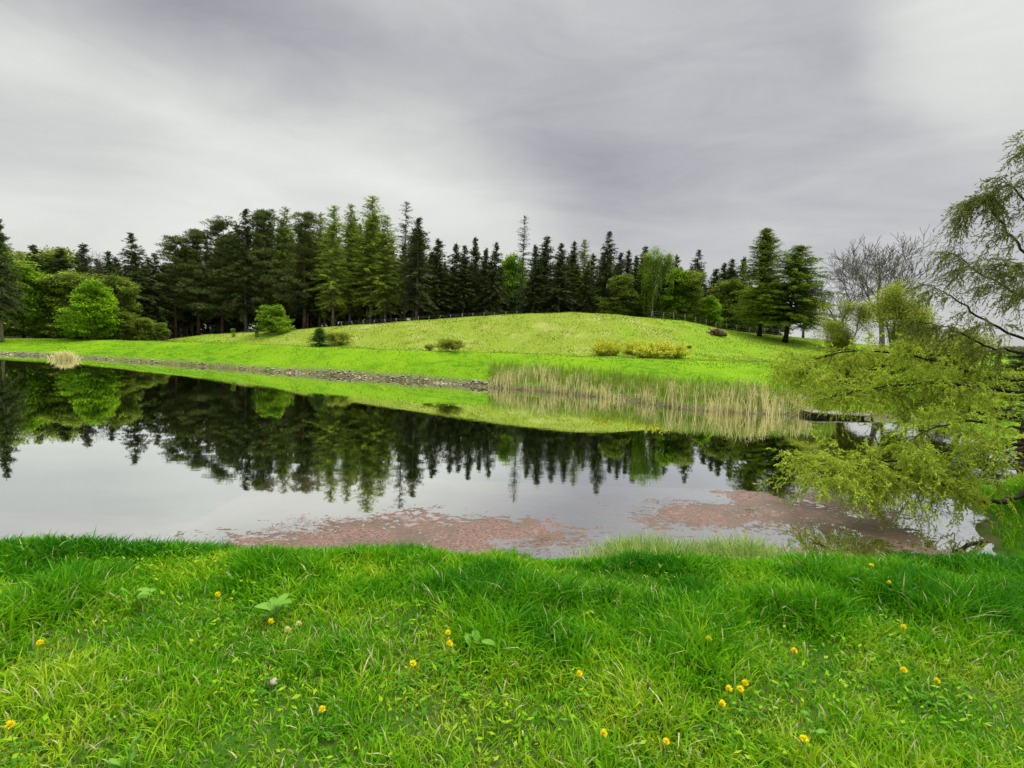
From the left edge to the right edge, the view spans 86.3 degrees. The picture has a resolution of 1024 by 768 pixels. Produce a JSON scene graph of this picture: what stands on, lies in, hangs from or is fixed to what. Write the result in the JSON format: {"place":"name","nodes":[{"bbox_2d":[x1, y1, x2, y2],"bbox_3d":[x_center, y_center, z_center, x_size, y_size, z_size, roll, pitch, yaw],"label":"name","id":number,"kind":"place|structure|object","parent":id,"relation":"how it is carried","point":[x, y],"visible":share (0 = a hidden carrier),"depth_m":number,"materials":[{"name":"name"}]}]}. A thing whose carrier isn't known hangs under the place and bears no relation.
{"place":"outdoors","nodes":[
{"label":"outdoors","id":0,"kind":"place"},
{"bbox_2d":[0,354,1023,559],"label":"water","id":1,"kind":"structure","parent":0,"point":[128,448],"depth_m":12.88,"materials":[{"name":"grey liquid"}]},
{"bbox_2d":[164,488,962,558],"bbox_3d":[1.205,2.171,8.932,11.775,0.062,4.075,2,5,0],"label":"weed mat","id":2,"kind":"object","parent":1,"relation":"on","point":[530,529],"visible":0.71,"depth_m":8.40,"materials":[{"name":"brown plant"}]},
{"bbox_2d":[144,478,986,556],"bbox_3d":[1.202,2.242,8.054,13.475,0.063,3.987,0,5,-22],"label":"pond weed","id":3,"kind":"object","parent":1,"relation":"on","point":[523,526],"visible":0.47,"depth_m":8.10,"materials":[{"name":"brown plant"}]},
{"bbox_2d":[0,312,1023,767],"bbox_3d":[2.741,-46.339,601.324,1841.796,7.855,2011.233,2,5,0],"label":"ground","id":4,"kind":"structure","parent":0,"point":[352,360],"depth_m":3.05,"materials":[{"name":"green plant"}]},
{"bbox_2d":[0,219,32,341],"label":"spruce","id":5,"kind":"object","parent":4,"relation":"on","point":[6,291],"visible":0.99,"depth_m":51.71,"materials":[{"name":"green plant"}]},
{"bbox_2d":[3,311,30,337],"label":"forest bush","id":6,"kind":"object","parent":4,"relation":"on","point":[16,334],"visible":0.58,"depth_m":57.61,"materials":[{"name":"green plant"}]},
{"bbox_2d":[1,244,40,330],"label":"broadleaf tree","id":7,"kind":"object","parent":4,"relation":"on","point":[11,253],"visible":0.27,"depth_m":56.12,"materials":[{"name":"green plant"}]},
{"bbox_2d":[0,720,48,767],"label":"dandelion","id":8,"kind":"object","parent":4,"relation":"on","point":[10,725],"visible":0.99,"depth_m":1.97,"materials":[{"name":"green plant"}]},
{"bbox_2d":[3,261,69,337],"bbox_3d":[-53.313,-8.838,59.803,9.132,8.826,8.680,7,6,44],"label":"broadleaf tree","id":9,"kind":"object","parent":4,"relation":"on","point":[31,302],"visible":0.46,"depth_m":58.06,"materials":[{"name":"green plant"}]},
{"bbox_2d":[29,317,56,338],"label":"forest bush","id":10,"kind":"object","parent":4,"relation":"on","point":[44,321],"visible":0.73,"depth_m":58.50,"materials":[{"name":"green plant"}]},
{"bbox_2d":[19,244,68,338],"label":"spruce","id":11,"kind":"object","parent":4,"relation":"on","point":[34,252],"visible":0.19,"depth_m":65.11,"materials":[{"name":"green plant"}]},
{"bbox_2d":[12,244,92,338],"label":"broadleaf tree","id":12,"kind":"object","parent":4,"relation":"on","point":[47,256],"visible":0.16,"depth_m":67.69,"materials":[{"name":"green plant"}]},
{"bbox_2d":[27,248,82,338],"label":"spruce","id":13,"kind":"object","parent":4,"relation":"on","point":[60,260],"visible":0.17,"depth_m":67.03,"materials":[{"name":"green plant"}]},
{"bbox_2d":[24,269,109,338],"bbox_3d":[-49.007,-8.577,60.747,8.207,8.461,8.118,3,5,4],"label":"broadleaf tree","id":14,"kind":"object","parent":4,"relation":"on","point":[55,285],"visible":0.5,"depth_m":58.66,"materials":[{"name":"green plant"}]},
{"bbox_2d":[64,243,101,339],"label":"spruce","id":15,"kind":"object","parent":4,"relation":"on","point":[82,250],"visible":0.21,"depth_m":67.96,"materials":[{"name":"green plant"}]},
{"bbox_2d":[50,278,125,339],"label":"maple tree","id":16,"kind":"object","parent":4,"relation":"on","point":[95,303],"visible":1,"depth_m":54.75,"materials":[{"name":"green plant"}]},
{"bbox_2d":[98,250,124,311],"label":"spruce","id":17,"kind":"object","parent":4,"relation":"on","point":[108,267],"visible":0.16,"depth_m":69.04,"materials":[{"name":"green plant"}]},
{"bbox_2d":[94,272,143,339],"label":"broadleaf tree","id":18,"kind":"object","parent":4,"relation":"on","point":[126,290],"visible":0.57,"depth_m":59.42,"materials":[{"name":"green plant"}]},
{"bbox_2d":[104,311,137,340],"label":"forest bush","id":19,"kind":"object","parent":4,"relation":"on","point":[128,327],"visible":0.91,"depth_m":57.47,"materials":[{"name":"green plant"}]},
{"bbox_2d":[108,734,140,767],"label":"dock plant","id":20,"kind":"object","parent":4,"relation":"on","point":[132,756],"visible":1,"depth_m":1.94,"materials":[{"name":"green plant"}]},
{"bbox_2d":[120,587,156,611],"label":"dock plant","id":21,"kind":"object","parent":4,"relation":"on","point":[145,591],"visible":0.88,"depth_m":3.02,"materials":[{"name":"green plant"}]},
{"bbox_2d":[111,232,168,340],"bbox_3d":[-44.203,-11.021,63.344,7.138,12.939,7.148,6,6,43],"label":"spruce","id":22,"kind":"object","parent":4,"relation":"on","point":[133,255],"visible":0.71,"depth_m":63.21,"materials":[{"name":"green plant"}]},
{"bbox_2d":[130,317,157,340],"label":"forest bush","id":23,"kind":"object","parent":4,"relation":"on","point":[144,323],"visible":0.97,"depth_m":58.51,"materials":[{"name":"green plant"}]},
{"bbox_2d":[129,253,185,336],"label":"spruce","id":24,"kind":"object","parent":4,"relation":"on","point":[154,270],"visible":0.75,"depth_m":65.16,"materials":[{"name":"green plant"}]},
{"bbox_2d":[146,322,170,340],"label":"forest bush","id":25,"kind":"object","parent":4,"relation":"on","point":[162,330],"visible":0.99,"depth_m":59.65,"materials":[{"name":"green plant"}]},
{"bbox_2d":[148,235,204,338],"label":"pine","id":26,"kind":"object","parent":4,"relation":"on","point":[169,247],"visible":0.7,"depth_m":66.63,"materials":[{"name":"green plant"}]},
{"bbox_2d":[166,229,227,335],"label":"pine","id":27,"kind":"object","parent":4,"relation":"on","point":[196,237],"visible":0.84,"depth_m":67.31,"materials":[{"name":"green plant"}]},
{"bbox_2d":[184,215,253,333],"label":"pine","id":28,"kind":"object","parent":4,"relation":"on","point":[217,226],"visible":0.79,"depth_m":68.11,"materials":[{"name":"green plant"}]},
{"bbox_2d":[200,241,243,333],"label":"spruce","id":29,"kind":"object","parent":4,"relation":"on","point":[215,327],"visible":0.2,"depth_m":76.26,"materials":[{"name":"green plant"}]},
{"bbox_2d":[211,208,268,331],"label":"spruce","id":30,"kind":"object","parent":4,"relation":"on","point":[244,246],"visible":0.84,"depth_m":68.60,"materials":[{"name":"green plant"}]},
{"bbox_2d":[0,351,501,386],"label":"shore stones","id":31,"kind":"object","parent":4,"relation":"on","point":[475,381],"visible":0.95,"depth_m":37.01,"materials":[{"name":"grey stone"}]},
{"bbox_2d":[228,208,292,331],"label":"pine","id":32,"kind":"object","parent":4,"relation":"on","point":[261,217],"visible":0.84,"depth_m":69.19,"materials":[{"name":"green plant"}]},
{"bbox_2d":[249,662,286,702],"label":"dandelion","id":33,"kind":"object","parent":4,"relation":"on","point":[270,690],"visible":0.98,"depth_m":2.42,"materials":[{"name":"green plant"}]},
{"bbox_2d":[254,593,291,623],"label":"dock plant","id":34,"kind":"object","parent":4,"relation":"on","point":[274,604],"visible":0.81,"depth_m":2.99,"materials":[{"name":"green plant"}]},
{"bbox_2d":[250,304,295,332],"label":"bush","id":35,"kind":"object","parent":4,"relation":"on","point":[272,317],"visible":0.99,"depth_m":50.93,"materials":[{"name":"green plant"}]},
{"bbox_2d":[262,206,301,322],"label":"larch","id":36,"kind":"object","parent":4,"relation":"on","point":[285,234],"visible":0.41,"depth_m":71.56,"materials":[{"name":"green plant"}]},
{"bbox_2d":[267,211,340,328],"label":"pine","id":37,"kind":"object","parent":4,"relation":"on","point":[303,226],"visible":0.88,"depth_m":68.21,"materials":[{"name":"green plant"}]},
{"bbox_2d":[289,242,320,327],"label":"spruce","id":38,"kind":"object","parent":4,"relation":"on","point":[309,293],"visible":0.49,"depth_m":69.94,"materials":[{"name":"green plant"}]},
{"bbox_2d":[295,212,342,326],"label":"larch","id":39,"kind":"object","parent":4,"relation":"on","point":[320,230],"visible":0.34,"depth_m":70.66,"materials":[{"name":"green plant"}]},
{"bbox_2d":[306,328,332,346],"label":"spruce","id":40,"kind":"object","parent":4,"relation":"on","point":[319,339],"visible":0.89,"depth_m":42.48,"materials":[{"name":"green plant"}]},
{"bbox_2d":[302,705,345,745],"bbox_3d":[-0.755,1.347,2.159,0.164,0.159,0.147,5,14,12],"label":"dandelion","id":41,"kind":"object","parent":4,"relation":"on","point":[322,709],"visible":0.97,"depth_m":2.17,"materials":[{"name":"green plant"}]},
{"bbox_2d":[309,232,342,326],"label":"spruce","id":42,"kind":"object","parent":4,"relation":"on","point":[321,282],"visible":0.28,"depth_m":70.88,"materials":[{"name":"green plant"}]},
{"bbox_2d":[304,205,359,326],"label":"larch","id":43,"kind":"object","parent":4,"relation":"on","point":[334,301],"visible":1,"depth_m":65.85,"materials":[{"name":"green plant"}]},
{"bbox_2d":[325,330,354,346],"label":"dry shrub","id":44,"kind":"object","parent":4,"relation":"on","point":[337,338],"visible":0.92,"depth_m":44.20,"materials":[{"name":"green plant"}]},
{"bbox_2d":[324,203,369,324],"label":"larch","id":45,"kind":"object","parent":4,"relation":"on","point":[349,256],"visible":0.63,"depth_m":69.73,"materials":[{"name":"green plant"}]},
{"bbox_2d":[349,229,380,323],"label":"spruce","id":46,"kind":"object","parent":4,"relation":"on","point":[362,306],"visible":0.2,"depth_m":69.86,"materials":[{"name":"green plant"}]},
{"bbox_2d":[336,195,396,323],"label":"larch","id":47,"kind":"object","parent":4,"relation":"on","point":[369,223],"visible":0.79,"depth_m":67.46,"materials":[{"name":"green plant"}]},
{"bbox_2d":[357,214,407,322],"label":"larch","id":48,"kind":"object","parent":4,"relation":"on","point":[383,259],"visible":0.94,"depth_m":66.80,"materials":[{"name":"green plant"}]},
{"bbox_2d":[373,240,407,322],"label":"spruce","id":49,"kind":"object","parent":4,"relation":"on","point":[392,304],"visible":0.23,"depth_m":70.06,"materials":[{"name":"green plant"}]},
{"bbox_2d":[391,201,416,321],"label":"larch","id":50,"kind":"object","parent":4,"relation":"on","point":[404,244],"visible":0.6,"depth_m":69.69,"materials":[{"name":"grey plant"}]},
{"bbox_2d":[389,660,429,697],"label":"dandelion","id":51,"kind":"object","parent":4,"relation":"on","point":[412,663],"visible":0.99,"depth_m":2.51,"materials":[{"name":"green plant"}]},
{"bbox_2d":[389,228,434,320],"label":"spruce","id":52,"kind":"object","parent":4,"relation":"on","point":[412,317],"visible":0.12,"depth_m":75.59,"materials":[{"name":"green plant"}]},
{"bbox_2d":[382,217,442,319],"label":"spruce","id":53,"kind":"object","parent":4,"relation":"on","point":[419,295],"visible":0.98,"depth_m":65.73,"materials":[{"name":"green plant"}]},
{"bbox_2d":[408,238,461,319],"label":"spruce","id":54,"kind":"object","parent":4,"relation":"on","point":[439,279],"visible":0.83,"depth_m":67.88,"materials":[{"name":"green plant"}]},
{"bbox_2d":[429,338,466,351],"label":"dry shrub","id":55,"kind":"object","parent":4,"relation":"on","point":[449,344],"visible":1,"depth_m":39.15,"materials":[{"name":"green plant"}]},
{"bbox_2d":[2,338,901,404],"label":"lawn grass","id":56,"kind":"structure","parent":4,"relation":"on","point":[83,347],"depth_m":38.53,"materials":[{"name":"green plant"}]},
{"bbox_2d":[434,242,473,317],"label":"spruce","id":57,"kind":"object","parent":4,"relation":"on","point":[454,261],"visible":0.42,"depth_m":69.77,"materials":[{"name":"green plant"}]},
{"bbox_2d":[27,312,887,364],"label":"meadow grass","id":58,"kind":"structure","parent":4,"relation":"on","point":[619,356],"depth_m":48.48,"materials":[{"name":"green plant"}]},
{"bbox_2d":[444,245,480,316],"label":"spruce","id":59,"kind":"object","parent":4,"relation":"on","point":[464,264],"visible":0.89,"depth_m":68.80,"materials":[{"name":"green plant"}]},
{"bbox_2d":[448,665,480,704],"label":"dandelion","id":60,"kind":"object","parent":4,"relation":"on","point":[463,691],"visible":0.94,"depth_m":2.46,"materials":[{"name":"green plant"}]},
{"bbox_2d":[459,236,488,315],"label":"spruce","id":61,"kind":"object","parent":4,"relation":"on","point":[474,253],"visible":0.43,"depth_m":70.75,"materials":[{"name":"green plant"}]},
{"bbox_2d":[464,629,495,649],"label":"dock plant","id":62,"kind":"object","parent":4,"relation":"on","point":[475,633],"visible":0.44,"depth_m":2.76,"materials":[{"name":"green plant"}]},
{"bbox_2d":[465,248,502,315],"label":"spruce","id":63,"kind":"object","parent":4,"relation":"on","point":[484,263],"visible":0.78,"depth_m":68.89,"materials":[{"name":"green plant"}]},
{"bbox_2d":[476,241,515,313],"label":"spruce","id":64,"kind":"object","parent":4,"relation":"on","point":[496,286],"visible":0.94,"depth_m":68.86,"materials":[{"name":"green plant"}]},
{"bbox_2d":[489,252,528,314],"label":"maple tree","id":65,"kind":"object","parent":4,"relation":"on","point":[510,263],"visible":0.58,"depth_m":77.31,"materials":[{"name":"green plant"}]},
{"bbox_2d":[512,215,530,312],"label":"larch","id":66,"kind":"object","parent":4,"relation":"on","point":[523,259],"visible":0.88,"depth_m":72.86,"materials":[{"name":"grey plant"}]},
{"bbox_2d":[515,244,552,313],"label":"spruce","id":67,"kind":"object","parent":4,"relation":"on","point":[534,264],"visible":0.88,"depth_m":69.85,"materials":[{"name":"green plant"}]},
{"bbox_2d":[523,236,564,312],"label":"spruce","id":68,"kind":"object","parent":4,"relation":"on","point":[546,251],"visible":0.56,"depth_m":70.66,"materials":[{"name":"green plant"}]},
{"bbox_2d":[535,243,583,312],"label":"spruce","id":69,"kind":"object","parent":4,"relation":"on","point":[560,272],"visible":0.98,"depth_m":68.78,"materials":[{"name":"green plant"}]},
{"bbox_2d":[561,240,587,312],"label":"spruce","id":70,"kind":"object","parent":4,"relation":"on","point":[573,255],"visible":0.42,"depth_m":71.66,"materials":[{"name":"green plant"}]},
{"bbox_2d":[572,239,596,311],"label":"tree","id":71,"kind":"object","parent":4,"relation":"on","point":[584,262],"visible":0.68,"depth_m":70.81,"materials":[{"name":"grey plant"}]},
{"bbox_2d":[575,261,600,312],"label":"spruce","id":72,"kind":"object","parent":4,"relation":"on","point":[585,280],"visible":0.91,"depth_m":70.07,"materials":[{"name":"green plant"}]},
{"bbox_2d":[578,253,603,312],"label":"spruce","id":73,"kind":"object","parent":4,"relation":"on","point":[593,260],"visible":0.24,"depth_m":76.88,"materials":[{"name":"green plant"}]},
{"bbox_2d":[586,231,621,312],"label":"spruce","id":74,"kind":"object","parent":4,"relation":"on","point":[608,250],"visible":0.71,"depth_m":70.72,"materials":[{"name":"green plant"}]},
{"bbox_2d":[587,338,626,355],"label":"flowering bush","id":75,"kind":"object","parent":4,"relation":"on","point":[603,348],"visible":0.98,"depth_m":39.31,"materials":[{"name":"yellow plant"}]},
{"bbox_2d":[594,273,640,316],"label":"broadleaf tree","id":76,"kind":"object","parent":4,"relation":"on","point":[624,295],"visible":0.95,"depth_m":67.34,"materials":[{"name":"green plant"}]},
{"bbox_2d":[625,255,650,316],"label":"spruce","id":77,"kind":"object","parent":4,"relation":"on","point":[635,269],"visible":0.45,"depth_m":69.78,"materials":[{"name":"green plant"}]},
{"bbox_2d":[620,681,660,733],"bbox_3d":[0.542,1.340,2.286,0.168,0.236,0.143,4,5,18],"label":"dandelion","id":78,"kind":"object","parent":4,"relation":"on","point":[647,686],"visible":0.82,"depth_m":2.27,"materials":[{"name":"green plant"}]},
{"bbox_2d":[627,339,674,358],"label":"flowering bush","id":79,"kind":"object","parent":4,"relation":"on","point":[655,351],"visible":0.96,"depth_m":37.51,"materials":[{"name":"yellow plant"}]},
{"bbox_2d":[636,245,677,317],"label":"willow tree","id":80,"kind":"object","parent":4,"relation":"on","point":[652,267],"visible":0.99,"depth_m":68.32,"materials":[{"name":"green plant"}]},
{"bbox_2d":[487,358,836,415],"bbox_3d":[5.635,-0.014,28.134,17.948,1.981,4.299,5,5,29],"label":"reed bed","id":81,"kind":"object","parent":4,"relation":"on","point":[764,402],"visible":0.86,"depth_m":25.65,"materials":[{"name":"plant"}]},
{"bbox_2d":[653,268,701,322],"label":"maple tree","id":82,"kind":"object","parent":4,"relation":"on","point":[675,296],"visible":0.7,"depth_m":70.58,"materials":[{"name":"green plant"}]},
{"bbox_2d":[564,524,796,559],"bbox_3d":[2.369,2.125,7.171,3.394,0.702,1.919,2,5,0],"label":"sedge","id":83,"kind":"object","parent":4,"relation":"on","point":[734,549],"visible":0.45,"depth_m":7.24,"materials":[{"name":"green plant"}]},
{"bbox_2d":[669,269,714,323],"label":"broadleaf tree","id":84,"kind":"object","parent":4,"relation":"on","point":[695,293],"visible":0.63,"depth_m":69.41,"materials":[{"name":"green plant"}]},
{"bbox_2d":[682,249,712,322],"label":"spruce","id":85,"kind":"object","parent":4,"relation":"on","point":[696,266],"visible":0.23,"depth_m":74.67,"materials":[{"name":"green plant"}]},
{"bbox_2d":[694,295,723,327],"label":"maple tree","id":86,"kind":"object","parent":4,"relation":"on","point":[712,309],"visible":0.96,"depth_m":68.48,"materials":[{"name":"green plant"}]},
{"bbox_2d":[695,699,740,744],"bbox_3d":[0.872,1.400,2.255,0.186,0.186,0.168,-1,7,-24],"label":"dandelion","id":87,"kind":"object","parent":4,"relation":"on","point":[722,703],"visible":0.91,"depth_m":2.27,"materials":[{"name":"green plant"}]},
{"bbox_2d":[707,277,753,329],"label":"broadleaf tree","id":88,"kind":"object","parent":4,"relation":"on","point":[729,288],"visible":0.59,"depth_m":72.08,"materials":[{"name":"green plant"}]},
{"bbox_2d":[713,685,760,727],"bbox_3d":[0.996,1.405,2.393,0.187,0.174,0.168,1,14,5],"label":"dandelion","id":89,"kind":"object","parent":4,"relation":"on","point":[740,688],"visible":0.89,"depth_m":2.40,"materials":[{"name":"green plant"}]},
{"bbox_2d":[728,288,767,332],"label":"broadleaf tree","id":90,"kind":"object","parent":4,"relation":"on","point":[744,329],"visible":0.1,"depth_m":70.03,"materials":[{"name":"green plant"}]},
{"bbox_2d":[723,228,797,336],"bbox_3d":[27.361,-10.858,58.946,8.192,12.070,8.419,3,5,4],"label":"spruce","id":91,"kind":"object","parent":4,"relation":"on","point":[763,270],"visible":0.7,"depth_m":58.66,"materials":[{"name":"green plant"}]},
{"bbox_2d":[729,245,845,342],"bbox_3d":[29.303,-9.125,56.224,10.322,10.497,10.679,-2,6,-41],"label":"spruce","id":92,"kind":"object","parent":4,"relation":"on","point":[798,272],"visible":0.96,"depth_m":55.73,"materials":[{"name":"green plant"}]},
{"bbox_2d":[804,295,877,359],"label":"young willow","id":93,"kind":"object","parent":4,"relation":"on","point":[841,339],"visible":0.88,"depth_m":43.81,"materials":[{"name":"green plant"}]},
{"bbox_2d":[802,249,910,333],"bbox_3d":[33.485,-8.847,55.844,8.662,11.249,12.521,-4,8,-55],"label":"bare tree","id":94,"kind":"object","parent":4,"relation":"on","point":[847,294],"visible":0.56,"depth_m":55.49,"materials":[{"name":"plant"}]},
{"bbox_2d":[830,345,916,388],"bbox_3d":[18.270,-0.522,27.643,3.883,2.974,4.303,5,5,31],"label":"willow shrub","id":95,"kind":"object","parent":4,"relation":"on","point":[890,372],"visible":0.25,"depth_m":26.98,"materials":[{"name":"green plant"}]},
{"bbox_2d":[753,130,1023,534],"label":"willow","id":96,"kind":"object","parent":4,"relation":"on","point":[919,469],"visible":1,"depth_m":10.29,"materials":[{"name":"green plant"}]},
{"bbox_2d":[875,666,922,705],"bbox_3d":[1.830,1.411,2.558,0.179,0.182,0.161,0,15,6],"label":"dandelion","id":97,"kind":"object","parent":4,"relation":"on","point":[903,669],"visible":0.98,"depth_m":2.56,"materials":[{"name":"green plant"}]},
{"bbox_2d":[862,277,941,346],"bbox_3d":[28.935,-4.350,40.867,4.987,7.232,5.526,5,5,29],"label":"young willow","id":98,"kind":"object","parent":4,"relation":"on","point":[888,302],"visible":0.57,"depth_m":40.31,"materials":[{"name":"green plant"}]},
{"bbox_2d":[824,225,983,354],"bbox_3d":[34.939,-8.637,52.690,12.196,13.126,16.058,2,5,-6],"label":"bare tree","id":99,"kind":"object","parent":4,"relation":"on","point":[897,263],"visible":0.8,"depth_m":50.90,"materials":[{"name":"grey plant"}]},
{"bbox_2d":[911,677,952,712],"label":"dandelion","id":100,"kind":"object","parent":4,"relation":"on","point":[936,680],"visible":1,"depth_m":2.50,"materials":[{"name":"green plant"}]},
{"bbox_2d":[890,324,1012,397],"bbox_3d":[21.862,-1.107,27.497,5.025,3.849,5.568,2,5,-7],"label":"willow shrub","id":101,"kind":"object","parent":4,"relation":"on","point":[974,343],"visible":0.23,"depth_m":26.32,"materials":[{"name":"green plant"}]},
{"bbox_2d":[943,346,1023,440],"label":"dark bush","id":102,"kind":"object","parent":4,"relation":"on","point":[1013,363],"visible":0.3,"depth_m":19.13,"materials":[{"name":"green plant"}]},
{"bbox_2d":[0,0,1023,350],"label":"sky","id":103,"kind":"structure","parent":0,"point":[682,127],"materials":[{"name":"grey"}]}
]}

